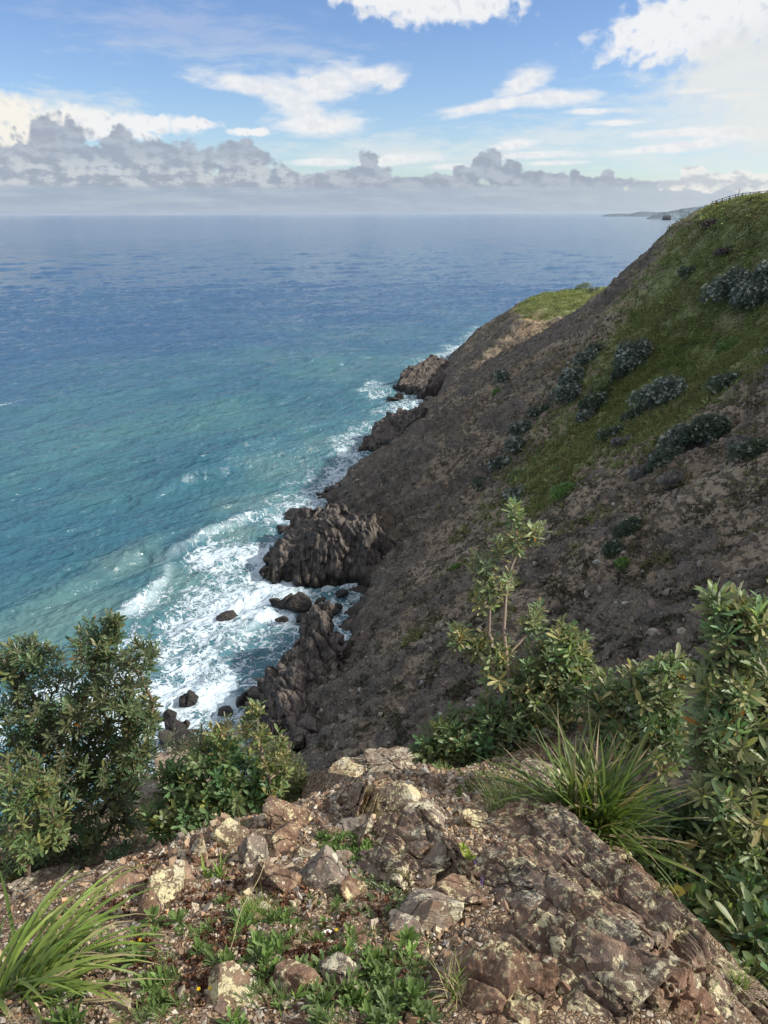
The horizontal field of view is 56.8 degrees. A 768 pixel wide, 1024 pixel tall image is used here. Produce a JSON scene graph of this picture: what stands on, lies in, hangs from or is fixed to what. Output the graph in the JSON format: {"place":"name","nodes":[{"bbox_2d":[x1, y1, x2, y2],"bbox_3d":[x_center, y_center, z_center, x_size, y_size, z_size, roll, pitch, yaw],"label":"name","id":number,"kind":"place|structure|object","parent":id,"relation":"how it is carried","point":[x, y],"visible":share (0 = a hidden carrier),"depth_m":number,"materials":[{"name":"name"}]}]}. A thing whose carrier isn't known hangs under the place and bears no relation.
{"place":"outdoors","nodes":[
{"label":"outdoors","id":0,"kind":"place"},
{"bbox_2d":[0,213,679,834],"bbox_3d":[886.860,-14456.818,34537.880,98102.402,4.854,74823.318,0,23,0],"label":"sea","id":1,"kind":"structure","parent":0,"point":[194,409],"depth_m":274.02,"materials":[{"name":"liquid"}]},
{"bbox_2d":[164,717,185,731],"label":"boulder","id":2,"kind":"object","parent":1,"relation":"in","point":[170,723],"visible":0.62,"depth_m":88.44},
{"bbox_2d":[285,591,311,613],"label":"boulder","id":3,"kind":"object","parent":1,"relation":"in","point":[298,602],"visible":0.98,"depth_m":116.50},
{"bbox_2d":[0,735,761,1023],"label":"ground","id":4,"kind":"structure","parent":0,"point":[646,1014],"depth_m":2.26,"materials":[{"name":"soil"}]},
{"bbox_2d":[0,749,74,876],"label":"banksia shrub","id":5,"kind":"object","parent":4,"relation":"on","point":[33,836],"visible":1,"depth_m":4.49,"materials":[{"name":"green plant"}]},
{"bbox_2d":[7,863,82,895],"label":"rock","id":6,"kind":"object","parent":4,"relation":"on","point":[32,880],"visible":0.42,"depth_m":5.62,"materials":[{"name":"grey stone"}]},
{"bbox_2d":[0,607,165,879],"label":"banksia shrub","id":7,"kind":"object","parent":4,"relation":"on","point":[49,730],"visible":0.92,"depth_m":5.74,"materials":[{"name":"green plant"}]},
{"bbox_2d":[0,863,175,1023],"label":"strap leaf tussock","id":8,"kind":"object","parent":4,"relation":"on","point":[42,963],"visible":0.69,"depth_m":1.89,"materials":[{"name":"green plant"}]},
{"bbox_2d":[95,866,148,891],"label":"rock","id":9,"kind":"object","parent":4,"relation":"on","point":[138,875],"visible":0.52,"depth_m":2.63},
{"bbox_2d":[85,832,160,864],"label":"rock","id":10,"kind":"object","parent":4,"relation":"on","point":[143,837],"visible":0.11,"depth_m":6.11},
{"bbox_2d":[121,944,153,973],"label":"herb","id":11,"kind":"object","parent":4,"relation":"on","point":[134,948],"visible":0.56,"depth_m":1.97,"materials":[{"name":"green plant"}]},
{"bbox_2d":[124,774,163,804],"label":"rock","id":12,"kind":"object","parent":4,"relation":"on","point":[147,793],"visible":0.2,"depth_m":7.52,"materials":[{"name":"grey stone"}]},
{"bbox_2d":[136,884,162,922],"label":"rock","id":13,"kind":"object","parent":4,"relation":"on","point":[149,898],"visible":0.61,"depth_m":2.36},
{"bbox_2d":[138,904,165,925],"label":"herb","id":14,"kind":"object","parent":4,"relation":"on","point":[153,912],"visible":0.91,"depth_m":2.32,"materials":[{"name":"green plant"}]},
{"bbox_2d":[145,860,184,906],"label":"rock","id":15,"kind":"object","parent":4,"relation":"on","point":[169,880],"visible":0.61,"depth_m":2.55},
{"bbox_2d":[162,908,187,929],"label":"herb","id":16,"kind":"object","parent":4,"relation":"on","point":[178,918],"visible":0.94,"depth_m":2.29,"materials":[{"name":"green plant"}]},
{"bbox_2d":[154,742,217,784],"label":"rock","id":17,"kind":"object","parent":4,"relation":"on","point":[166,754],"visible":0.09,"depth_m":7.27,"materials":[{"name":"grey stone"}]},
{"bbox_2d":[189,833,207,863],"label":"rock","id":18,"kind":"object","parent":4,"relation":"on","point":[197,846],"visible":0.82,"depth_m":2.86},
{"bbox_2d":[148,712,271,781],"bbox_3d":[-1.846,2.546,7.447,1.486,0.856,0.626,0,23,0],"label":"fine leaved shrub","id":19,"kind":"object","parent":4,"relation":"on","point":[226,723],"visible":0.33,"depth_m":7.42,"materials":[{"name":"green plant"}]},
{"bbox_2d":[135,728,290,845],"bbox_3d":[-1.296,2.135,5.385,1.195,0.840,0.916,0,23,0],"label":"banksia shrub","id":20,"kind":"object","parent":4,"relation":"on","point":[196,803],"visible":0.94,"depth_m":5.28,"materials":[{"name":"green plant"}]},
{"bbox_2d":[199,853,233,888],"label":"grass tuft","id":21,"kind":"object","parent":4,"relation":"on","point":[219,872],"visible":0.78,"depth_m":2.70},
{"bbox_2d":[211,817,249,848],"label":"rock","id":22,"kind":"object","parent":4,"relation":"on","point":[229,832],"visible":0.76,"depth_m":3.04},
{"bbox_2d":[208,960,266,1009],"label":"rock","id":23,"kind":"object","parent":4,"relation":"on","point":[227,980],"visible":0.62,"depth_m":1.82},
{"bbox_2d":[202,698,294,795],"bbox_3d":[-0.993,1.764,5.337,0.681,0.768,0.341,7,24,16],"label":"banksia sapling","id":24,"kind":"object","parent":4,"relation":"on","point":[253,708],"visible":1,"depth_m":5.29,"materials":[{"name":"green plant"}]},
{"bbox_2d":[236,835,268,866],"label":"rock","id":25,"kind":"object","parent":4,"relation":"on","point":[251,849],"visible":0.66,"depth_m":2.86,"materials":[{"name":"grey stone"}]},
{"bbox_2d":[226,882,282,926],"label":"grass tuft","id":26,"kind":"object","parent":4,"relation":"on","point":[254,908],"visible":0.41,"depth_m":2.30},
{"bbox_2d":[253,859,302,895],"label":"rock","id":27,"kind":"object","parent":4,"relation":"on","point":[283,879],"visible":0.48,"depth_m":2.56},
{"bbox_2d":[252,734,310,802],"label":"fine leaved shrub","id":28,"kind":"object","parent":4,"relation":"on","point":[297,783],"visible":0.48,"depth_m":6.11,"materials":[{"name":"green plant"}]},
{"bbox_2d":[267,821,298,854],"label":"rock","id":29,"kind":"object","parent":4,"relation":"on","point":[281,838],"visible":0.56,"depth_m":3.00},
{"bbox_2d":[262,796,312,829],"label":"rock","id":30,"kind":"object","parent":4,"relation":"on","point":[277,812],"visible":0.67,"depth_m":3.20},
{"bbox_2d":[44,759,532,1023],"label":"ground cover","id":31,"kind":"object","parent":4,"relation":"on","point":[385,997],"visible":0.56,"depth_m":1.98,"materials":[{"name":"green plant"}]},
{"bbox_2d":[273,959,322,995],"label":"rock","id":32,"kind":"object","parent":4,"relation":"on","point":[294,975],"visible":0.64,"depth_m":1.85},
{"bbox_2d":[294,846,319,859],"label":"rock","id":33,"kind":"object","parent":4,"relation":"on","point":[310,853],"visible":0.57,"depth_m":2.93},
{"bbox_2d":[298,844,349,891],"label":"rock","id":34,"kind":"object","parent":4,"relation":"on","point":[323,867],"visible":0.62,"depth_m":2.59,"materials":[{"name":"grey stone"}]},
{"bbox_2d":[315,952,359,988],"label":"rock","id":35,"kind":"object","parent":4,"relation":"on","point":[338,963],"visible":0.43,"depth_m":1.91,"materials":[{"name":"grey stone"}]},
{"bbox_2d":[299,769,378,847],"bbox_3d":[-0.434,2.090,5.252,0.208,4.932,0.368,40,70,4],"label":"rock","id":36,"kind":"object","parent":4,"relation":"on","point":[362,795],"visible":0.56,"depth_m":3.51,"materials":[{"name":"stone"}]},
{"bbox_2d":[328,757,366,777],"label":"rock","id":37,"kind":"object","parent":4,"relation":"on","point":[352,766],"visible":0.39,"depth_m":7.13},
{"bbox_2d":[333,921,368,946],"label":"rock","id":38,"kind":"object","parent":4,"relation":"on","point":[364,937],"visible":0.37,"depth_m":2.17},
{"bbox_2d":[339,876,366,902],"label":"rock","id":39,"kind":"object","parent":4,"relation":"on","point":[350,886],"visible":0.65,"depth_m":2.50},
{"bbox_2d":[335,813,373,837],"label":"rock","id":40,"kind":"object","parent":4,"relation":"on","point":[352,823],"visible":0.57,"depth_m":3.13,"materials":[{"name":"grey stone"}]},
{"bbox_2d":[353,846,424,890],"bbox_3d":[0.012,1.391,2.718,0.118,0.146,0.473,-30,7,-28],"label":"rock","id":41,"kind":"object","parent":4,"relation":"on","point":[389,865],"visible":0.57,"depth_m":2.65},
{"bbox_2d":[364,746,420,773],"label":"rock","id":42,"kind":"object","parent":4,"relation":"on","point":[387,761],"visible":0.5,"depth_m":7.16,"materials":[{"name":"grey stone"}]},
{"bbox_2d":[373,781,420,818],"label":"rock","id":43,"kind":"object","parent":4,"relation":"on","point":[395,796],"visible":0.39,"depth_m":3.34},
{"bbox_2d":[387,911,424,936],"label":"rock","id":44,"kind":"object","parent":4,"relation":"on","point":[397,920],"visible":0.59,"depth_m":2.21,"materials":[{"name":"grey stone"}]},
{"bbox_2d":[393,924,421,946],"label":"herb","id":45,"kind":"object","parent":4,"relation":"on","point":[408,933],"visible":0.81,"depth_m":2.14,"materials":[{"name":"green plant"}]},
{"bbox_2d":[364,812,458,886],"bbox_3d":[0.127,1.408,2.860,0.270,0.183,0.694,-29,4,-23],"label":"rock","id":46,"kind":"object","parent":4,"relation":"on","point":[415,843],"visible":0.56,"depth_m":2.86,"materials":[{"name":"stone"}]},
{"bbox_2d":[396,976,430,1013],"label":"herb","id":47,"kind":"object","parent":4,"relation":"on","point":[411,986],"visible":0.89,"depth_m":1.82,"materials":[{"name":"green plant"}]},
{"bbox_2d":[404,797,444,828],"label":"rock","id":48,"kind":"object","parent":4,"relation":"on","point":[431,807],"visible":0.44,"depth_m":3.23,"materials":[{"name":"grey stone"}]},
{"bbox_2d":[398,888,463,937],"bbox_3d":[0.128,1.304,2.293,0.229,0.193,0.193,-15,27,-32],"label":"rock","id":49,"kind":"object","parent":4,"relation":"on","point":[430,909],"visible":0.77,"depth_m":2.24,"materials":[{"name":"grey stone"}]},
{"bbox_2d":[415,798,475,883],"bbox_3d":[0.209,1.397,3.039,0.059,0.191,1.022,-11,-4,-13],"label":"rock","id":50,"kind":"object","parent":4,"relation":"on","point":[461,864],"visible":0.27,"depth_m":2.68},
{"bbox_2d":[427,946,481,1019],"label":"grass tuft","id":51,"kind":"object","parent":4,"relation":"on","point":[453,980],"visible":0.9,"depth_m":1.85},
{"bbox_2d":[432,873,482,906],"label":"rock","id":52,"kind":"object","parent":4,"relation":"on","point":[461,888],"visible":0.59,"depth_m":2.39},
{"bbox_2d":[407,683,535,769],"bbox_3d":[0.656,1.678,5.169,0.968,0.609,0.823,0,23,0],"label":"banksia shrub","id":53,"kind":"object","parent":4,"relation":"on","point":[454,741],"visible":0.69,"depth_m":5.09,"materials":[{"name":"green plant"}]},
{"bbox_2d":[459,802,487,828],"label":"rock","id":54,"kind":"object","parent":4,"relation":"on","point":[474,816],"visible":0.64,"depth_m":3.26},
{"bbox_2d":[445,497,552,748],"bbox_3d":[0.834,0.828,5.176,0.773,1.840,0.746,0,23,0],"label":"banksia sapling","id":55,"kind":"object","parent":4,"relation":"on","point":[495,659],"visible":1,"depth_m":5.14,"materials":[{"name":"green plant"}]},
{"bbox_2d":[440,940,560,1023],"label":"rock","id":56,"kind":"object","parent":4,"relation":"on","point":[516,984],"visible":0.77,"depth_m":1.82,"materials":[{"name":"stone"}]},
{"bbox_2d":[464,759,561,814],"bbox_3d":[0.696,1.393,3.444,0.661,0.221,0.571,0,23,0],"label":"grass tussock","id":57,"kind":"object","parent":4,"relation":"on","point":[502,804],"depth_m":3.50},
{"bbox_2d":[481,795,590,840],"bbox_3d":[0.663,1.466,3.109,0.408,0.229,0.635,-13,-4,-21],"label":"rock","id":58,"kind":"object","parent":4,"relation":"on","point":[515,822],"visible":0.12,"depth_m":3.20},
{"bbox_2d":[520,758,567,787],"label":"rock","id":59,"kind":"object","parent":4,"relation":"on","point":[528,761],"visible":0.29,"depth_m":4.45,"materials":[{"name":"grey stone"}]},
{"bbox_2d":[491,613,606,750],"bbox_3d":[1.198,1.318,5.208,0.858,1.071,0.867,0,23,0],"label":"banksia shrub","id":60,"kind":"object","parent":4,"relation":"on","point":[539,680],"visible":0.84,"depth_m":5.09,"materials":[{"name":"green plant"}]},
{"bbox_2d":[469,842,669,953],"bbox_3d":[0.553,1.396,2.291,0.423,0.318,1.035,-25,1,-19],"label":"rock","id":61,"kind":"object","parent":4,"relation":"on","point":[521,878],"visible":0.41,"depth_m":2.32,"materials":[{"name":"stone"}]},
{"bbox_2d":[560,718,603,771],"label":"rock","id":62,"kind":"object","parent":4,"relation":"on","point":[572,734],"visible":0.17,"depth_m":4.86,"materials":[{"name":"grey stone"}]},
{"bbox_2d":[515,837,657,951],"bbox_3d":[0.684,1.360,2.340,0.136,0.289,1.020,-22,-2,-11],"label":"rock","id":63,"kind":"object","parent":4,"relation":"on","point":[538,851],"visible":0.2,"depth_m":2.52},
{"bbox_2d":[499,903,676,1023],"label":"rock","id":64,"kind":"object","parent":4,"relation":"on","point":[605,976],"visible":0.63,"depth_m":1.84,"materials":[{"name":"stone"}]},
{"bbox_2d":[477,700,722,901],"bbox_3d":[0.963,1.323,3.268,1.070,0.722,1.235,0,23,0],"label":"strap leaf tussock","id":65,"kind":"object","parent":4,"relation":"on","point":[598,802],"visible":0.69,"depth_m":3.27,"materials":[{"name":"green plant"}]},
{"bbox_2d":[567,642,697,786],"bbox_3d":[1.627,1.321,4.641,0.838,0.917,0.892,10,25,22],"label":"banksia shrub","id":66,"kind":"object","parent":4,"relation":"on","point":[625,708],"visible":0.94,"depth_m":4.51,"materials":[{"name":"green plant"}]},
{"bbox_2d":[525,802,740,1023],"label":"rock","id":67,"kind":"object","parent":4,"relation":"on","point":[605,870],"visible":0.45,"depth_m":2.30,"materials":[{"name":"stone"}]},
{"bbox_2d":[601,839,722,968],"bbox_3d":[1.001,1.601,2.947,0.170,0.286,1.417,8,-6,0],"label":"rock","id":68,"kind":"object","parent":4,"relation":"on","point":[688,915],"visible":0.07,"depth_m":2.59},
{"bbox_2d":[620,784,735,932],"bbox_3d":[1.325,1.642,3.373,0.669,0.542,0.836,0,23,0],"label":"banksia shrub","id":69,"kind":"object","parent":4,"relation":"on","point":[703,866],"visible":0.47,"depth_m":3.26,"materials":[{"name":"green plant"}]},
{"bbox_2d":[647,949,724,1023],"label":"rock","id":70,"kind":"object","parent":4,"relation":"on","point":[683,993],"visible":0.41,"depth_m":1.81,"materials":[{"name":"stone"}]},
{"bbox_2d":[675,578,767,941],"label":"banksia shrub","id":71,"kind":"object","parent":4,"relation":"on","point":[733,794],"visible":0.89,"depth_m":3.33,"materials":[{"name":"green plant"}]},
{"bbox_2d":[693,867,767,990],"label":"banksia shrub","id":72,"kind":"object","parent":4,"relation":"on","point":[746,916],"visible":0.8,"depth_m":2.90,"materials":[{"name":"green plant"}]},
{"bbox_2d":[717,953,767,1023],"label":"rock","id":73,"kind":"object","parent":4,"relation":"on","point":[753,1003],"visible":0.01,"depth_m":2.36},
{"bbox_2d":[720,952,767,1005],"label":"grass tuft","id":74,"kind":"object","parent":73,"relation":"on","point":[739,979],"visible":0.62,"depth_m":2.40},
{"bbox_2d":[0,0,767,215],"label":"sky","id":75,"kind":"structure","parent":0,"point":[108,107],"materials":[{"name":"blue"}]},
{"bbox_2d":[290,197,767,862],"bbox_3d":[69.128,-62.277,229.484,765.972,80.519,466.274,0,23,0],"label":"hillside","id":76,"kind":"structure","parent":0,"point":[506,339],"depth_m":96.81,"materials":[{"name":"soil"}]},
{"bbox_2d":[235,600,350,753],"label":"rock outcrop","id":77,"kind":"object","parent":76,"relation":"on","point":[315,655],"visible":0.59,"depth_m":93.38,"materials":[{"name":"stone"}]},
{"bbox_2d":[283,727,309,750],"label":"boulder","id":78,"kind":"object","parent":77,"relation":"on","point":[295,736],"visible":0.81,"depth_m":82.46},
{"bbox_2d":[296,712,321,733],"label":"boulder","id":79,"kind":"object","parent":77,"relation":"on","point":[309,722],"visible":0.75,"depth_m":84.38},
{"bbox_2d":[259,503,396,588],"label":"rock outcrop","id":80,"kind":"object","parent":76,"relation":"on","point":[335,545],"visible":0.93,"depth_m":125.72,"materials":[{"name":"stone"}]},
{"bbox_2d":[358,407,428,451],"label":"rock outcrop","id":81,"kind":"object","parent":76,"relation":"on","point":[388,428],"visible":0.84,"depth_m":196.41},
{"bbox_2d":[391,354,449,399],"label":"rock outcrop","id":82,"kind":"object","parent":76,"relation":"on","point":[424,379],"visible":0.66,"depth_m":260.25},
{"bbox_2d":[487,453,511,470],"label":"shrub","id":83,"kind":"object","parent":76,"relation":"on","point":[499,462],"visible":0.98,"depth_m":131.51,"materials":[{"name":"green plant"}]},
{"bbox_2d":[492,368,510,385],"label":"shrub","id":84,"kind":"object","parent":76,"relation":"on","point":[501,376],"visible":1,"depth_m":159.65,"materials":[{"name":"green plant"}]},
{"bbox_2d":[503,436,526,452],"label":"shrub","id":85,"kind":"object","parent":76,"relation":"on","point":[516,442],"visible":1,"depth_m":133.05,"materials":[{"name":"green plant"}]},
{"bbox_2d":[506,418,532,436],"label":"shrub","id":86,"kind":"object","parent":76,"relation":"on","point":[520,426],"visible":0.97,"depth_m":136.55,"materials":[{"name":"green plant"}]},
{"bbox_2d":[293,248,767,801],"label":"rubble","id":87,"kind":"object","parent":76,"relation":"on","point":[421,712],"visible":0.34,"depth_m":77.44,"materials":[{"name":"stone"}]},
{"bbox_2d":[297,207,767,770],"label":"scrub","id":88,"kind":"object","parent":76,"relation":"on","point":[463,687],"visible":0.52,"depth_m":79.18,"materials":[{"name":"green plant"}]},
{"bbox_2d":[549,480,575,500],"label":"shrub","id":89,"kind":"object","parent":76,"relation":"on","point":[561,489],"visible":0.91,"depth_m":100.87,"materials":[{"name":"green plant"}]},
{"bbox_2d":[548,382,582,405],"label":"shrub","id":90,"kind":"object","parent":76,"relation":"on","point":[568,389],"visible":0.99,"depth_m":134.99,"materials":[{"name":"green plant"}]},
{"bbox_2d":[557,366,585,385],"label":"shrub","id":91,"kind":"object","parent":76,"relation":"on","point":[569,374],"visible":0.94,"depth_m":137.06,"materials":[{"name":"green plant"}]},
{"bbox_2d":[382,192,767,666],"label":"hillside grass","id":92,"kind":"structure","parent":76,"relation":"on","point":[561,458],"depth_m":125.72,"materials":[{"name":"plant"}]},
{"bbox_2d":[572,348,598,365],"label":"shrub","id":93,"kind":"object","parent":76,"relation":"on","point":[585,355],"visible":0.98,"depth_m":139.19,"materials":[{"name":"green plant"}]},
{"bbox_2d":[577,391,608,411],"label":"shrub","id":94,"kind":"object","parent":76,"relation":"on","point":[590,400],"visible":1,"depth_m":128.88,"materials":[{"name":"green plant"}]},
{"bbox_2d":[590,374,613,393],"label":"shrub","id":95,"kind":"object","parent":76,"relation":"on","point":[603,383],"visible":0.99,"depth_m":131.36,"materials":[{"name":"green plant"}]},
{"bbox_2d":[595,424,625,442],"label":"shrub","id":96,"kind":"object","parent":76,"relation":"on","point":[609,431],"visible":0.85,"depth_m":111.19,"materials":[{"name":"green plant"}]},
{"bbox_2d":[600,538,623,558],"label":"shrub","id":97,"kind":"object","parent":76,"relation":"on","point":[610,548],"visible":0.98,"depth_m":78.19,"materials":[{"name":"green plant"}]},
{"bbox_2d":[611,515,643,538],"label":"shrub","id":98,"kind":"object","parent":76,"relation":"on","point":[627,526],"visible":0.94,"depth_m":79.62,"materials":[{"name":"green plant"}]},
{"bbox_2d":[612,338,653,369],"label":"shrub","id":99,"kind":"object","parent":76,"relation":"on","point":[626,354],"visible":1,"depth_m":130.22,"materials":[{"name":"green plant"}]},
{"bbox_2d":[627,464,652,478],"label":"shrub","id":100,"kind":"object","parent":76,"relation":"on","point":[640,470],"visible":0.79,"depth_m":91.87,"materials":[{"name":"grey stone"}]},
{"bbox_2d":[625,372,688,409],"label":"shrub","id":101,"kind":"object","parent":76,"relation":"on","point":[665,389],"visible":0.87,"depth_m":111.11,"materials":[{"name":"green plant"}]},
{"bbox_2d":[645,444,683,472],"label":"shrub","id":102,"kind":"object","parent":76,"relation":"on","point":[659,457],"visible":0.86,"depth_m":89.52,"materials":[{"name":"green plant"}]},
{"bbox_2d":[656,469,684,486],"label":"shrub","id":103,"kind":"object","parent":76,"relation":"on","point":[671,476],"visible":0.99,"depth_m":84.80,"materials":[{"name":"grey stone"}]},
{"bbox_2d":[655,422,698,450],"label":"shrub","id":104,"kind":"object","parent":76,"relation":"on","point":[667,439],"visible":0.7,"depth_m":91.74,"materials":[{"name":"green plant"}]},
{"bbox_2d":[678,412,732,443],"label":"shrub","id":105,"kind":"object","parent":76,"relation":"on","point":[706,426],"visible":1,"depth_m":89.57,"materials":[{"name":"green plant"}]},
{"bbox_2d":[704,370,742,391],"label":"shrub","id":106,"kind":"object","parent":76,"relation":"on","point":[726,379],"visible":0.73,"depth_m":100.98,"materials":[{"name":"green plant"}]},
{"bbox_2d":[698,265,752,303],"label":"shrub","id":107,"kind":"object","parent":76,"relation":"on","point":[727,282],"visible":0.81,"depth_m":124.31,"materials":[{"name":"green plant"}]},
{"bbox_2d":[724,436,767,461],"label":"shrub","id":108,"kind":"object","parent":76,"relation":"on","point":[750,448],"visible":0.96,"depth_m":77.65,"materials":[{"name":"green plant"}]},
{"bbox_2d":[727,272,767,307],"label":"shrub","id":109,"kind":"object","parent":76,"relation":"on","point":[748,291],"visible":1,"depth_m":119.30,"materials":[{"name":"green plant"}]},
{"bbox_2d":[750,259,767,282],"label":"shrub","id":110,"kind":"object","parent":76,"relation":"on","point":[761,269],"visible":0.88,"depth_m":119.37,"materials":[{"name":"green plant"}]},
{"bbox_2d":[647,206,704,218],"bbox_3d":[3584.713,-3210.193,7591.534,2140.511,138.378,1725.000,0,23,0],"label":"hills","id":111,"kind":"structure","parent":0,"point":[680,213],"depth_m":7022.76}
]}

